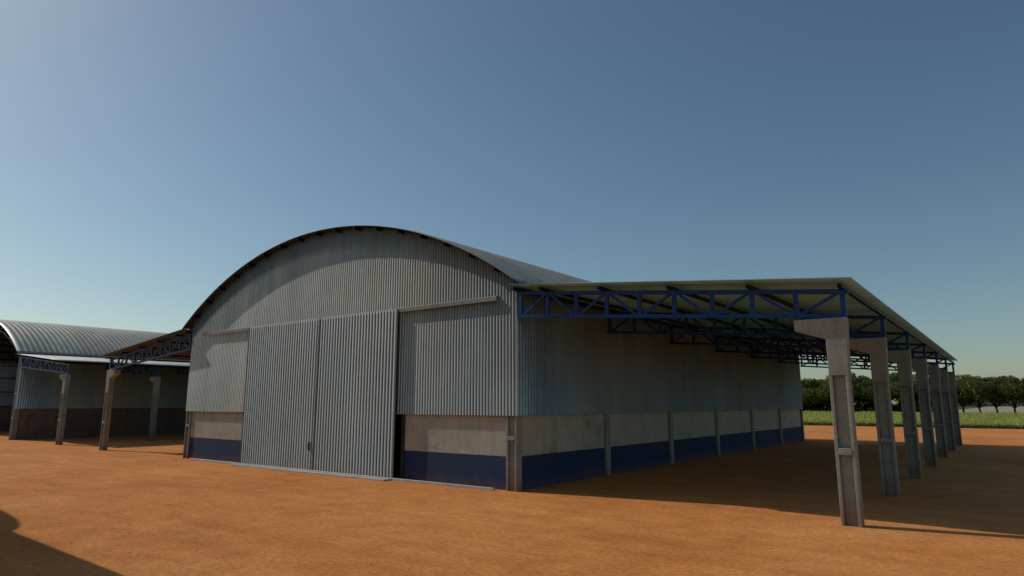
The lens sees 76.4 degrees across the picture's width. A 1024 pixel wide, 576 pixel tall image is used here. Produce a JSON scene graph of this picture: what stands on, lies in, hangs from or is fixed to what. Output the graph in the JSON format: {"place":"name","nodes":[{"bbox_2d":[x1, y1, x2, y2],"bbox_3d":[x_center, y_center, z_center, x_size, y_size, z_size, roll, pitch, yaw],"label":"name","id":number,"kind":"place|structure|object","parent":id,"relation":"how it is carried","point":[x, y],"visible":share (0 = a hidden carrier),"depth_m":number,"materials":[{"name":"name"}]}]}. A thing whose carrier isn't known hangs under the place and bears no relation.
{"place":"outdoors","nodes":[
{"label":"outdoors","id":0,"kind":"place"},
{"bbox_2d":[0,425,1023,575],"bbox_3d":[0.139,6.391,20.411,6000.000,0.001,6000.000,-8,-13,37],"label":"ground","id":1,"kind":"structure","parent":0,"point":[974,483],"depth_m":15.67,"materials":[{"name":"orange soil"}]},
{"bbox_2d":[0,319,189,439],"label":"arched barn","id":2,"kind":"structure","parent":1,"relation":"on","point":[30,399],"depth_m":55.17,"materials":[{"name":"paint"}]},
{"bbox_2d":[14,353,189,444],"bbox_3d":[-23.289,10.368,61.203,9.940,6.688,36.960,-8,-13,37],"label":"side canopy","id":3,"kind":"object","parent":1,"relation":"on","point":[65,377],"visible":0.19,"depth_m":48.66,"materials":[{"name":"concrete"}]},
{"bbox_2d":[99,329,192,449],"bbox_3d":[-9.874,8.488,50.627,9.940,6.688,36.960,-8,-13,37],"label":"side canopy","id":4,"kind":"object","parent":1,"relation":"on","point":[175,345],"visible":0.09,"depth_m":38.60,"materials":[{"name":"paint"}]},
{"bbox_2d":[182,225,804,491],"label":"arched barn","id":5,"kind":"structure","parent":1,"relation":"on","point":[354,351],"depth_m":25.96,"materials":[{"name":"paint"}]},
{"bbox_2d":[240,319,319,469],"bbox_3d":[-10.224,4.599,28.410,5.324,6.140,0.124,-8,-13,37],"label":"sliding door","id":6,"kind":"structure","parent":5,"relation":"in","point":[278,423],"depth_m":28.29,"materials":[{"name":"metal"}]},
{"bbox_2d":[312,309,397,477],"bbox_3d":[-6.181,4.070,25.438,4.714,6.140,0.047,-8,-13,37],"label":"sliding door","id":7,"kind":"structure","parent":5,"relation":"in","point":[354,427],"depth_m":25.30,"materials":[{"name":"grey metal"}]},
{"bbox_2d":[508,277,962,527],"bbox_3d":[14.997,5.185,32.048,9.940,6.688,36.960,-8,-13,37],"label":"side canopy","id":8,"kind":"object","parent":1,"relation":"on","point":[838,322],"visible":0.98,"depth_m":20.48,"materials":[{"name":"metal"}]},
{"bbox_2d":[801,378,830,410],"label":"tree","id":9,"kind":"object","parent":1,"relation":"on","point":[810,395],"visible":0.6,"depth_m":194.74,"materials":[{"name":"green plant"}]},
{"bbox_2d":[816,372,870,400],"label":"tree","id":10,"kind":"object","parent":1,"relation":"on","point":[825,386],"visible":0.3,"depth_m":189.24,"materials":[{"name":"green plant"}]},
{"bbox_2d":[853,379,895,410],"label":"tree","id":11,"kind":"object","parent":1,"relation":"on","point":[869,398],"visible":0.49,"depth_m":184.88,"materials":[{"name":"green plant"}]},
{"bbox_2d":[807,404,997,412],"bbox_3d":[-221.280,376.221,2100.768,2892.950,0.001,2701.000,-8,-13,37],"label":"pasture","id":12,"kind":"structure","parent":1,"relation":"on","point":[965,407],"depth_m":472.97,"materials":[{"name":"plant"}]},
{"bbox_2d":[802,379,830,410],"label":"tree","id":13,"kind":"object","parent":12,"relation":"on","point":[822,405],"visible":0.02,"depth_m":205.85,"materials":[{"name":"green plant"}]},
{"bbox_2d":[803,401,919,412],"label":"orchard undergrowth","id":14,"kind":"object","parent":12,"relation":"on","point":[858,406],"visible":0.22,"depth_m":202.98,"materials":[{"name":"green plant"}]},
{"bbox_2d":[889,374,917,404],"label":"tree","id":15,"kind":"object","parent":12,"relation":"on","point":[913,376],"visible":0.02,"depth_m":192.57,"materials":[{"name":"green plant"}]},
{"bbox_2d":[889,372,917,402],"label":"tree","id":16,"kind":"object","parent":1,"relation":"on","point":[894,392],"visible":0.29,"depth_m":181.94,"materials":[{"name":"green plant"}]},
{"bbox_2d":[917,385,967,403],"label":"tree","id":17,"kind":"object","parent":1,"relation":"on","point":[959,386],"visible":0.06,"depth_m":173.45,"materials":[{"name":"green plant"}]},
{"bbox_2d":[956,375,1007,411],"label":"tree","id":18,"kind":"object","parent":1,"relation":"on","point":[978,392],"visible":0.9,"depth_m":169.87,"materials":[{"name":"green plant"}]},
{"bbox_2d":[986,375,1023,413],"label":"tree","id":19,"kind":"object","parent":1,"relation":"on","point":[1011,385],"visible":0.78,"depth_m":165.79,"materials":[{"name":"green plant"}]},
{"bbox_2d":[0,0,1023,403],"label":"sky","id":20,"kind":"structure","parent":0,"point":[151,151],"materials":[{"name":"blue"}]},
{"bbox_2d":[2,458,1023,575],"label":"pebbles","id":21,"kind":"object","parent":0,"point":[414,518],"visible":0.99,"depth_m":14.75,"materials":[{"name":"stone"}]},
{"bbox_2d":[958,404,1023,413],"bbox_3d":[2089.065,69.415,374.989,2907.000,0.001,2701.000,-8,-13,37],"label":"dry field","id":22,"kind":"structure","parent":0,"point":[1001,409],"depth_m":309.46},
{"bbox_2d":[955,374,972,412],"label":"tree","id":23,"kind":"object","parent":22,"relation":"on","point":[964,378],"visible":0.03,"depth_m":184.98,"materials":[{"name":"green plant"}]},
{"bbox_2d":[958,400,1023,405],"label":"distant hedge","id":24,"kind":"object","parent":22,"relation":"on","point":[1021,404],"visible":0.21,"depth_m":657.45,"materials":[{"name":"green plant"}]},
{"bbox_2d":[980,376,1015,412],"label":"tree","id":25,"kind":"object","parent":22,"relation":"on","point":[995,405],"visible":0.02,"depth_m":180.06,"materials":[{"name":"green plant"}]},
{"label":"crop soil","id":26,"kind":"structure","parent":0,"visible":0},
{"bbox_2d":[803,410,1023,426],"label":"crop rows","id":27,"kind":"object","parent":26,"relation":"on","point":[966,418],"visible":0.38,"depth_m":97.64,"materials":[{"name":"green plant"}]},
{"bbox_2d":[804,422,1023,428],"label":"field margin grass","id":28,"kind":"structure","parent":26,"relation":"on","point":[961,426],"depth_m":73.69,"materials":[{"name":"green plant"}]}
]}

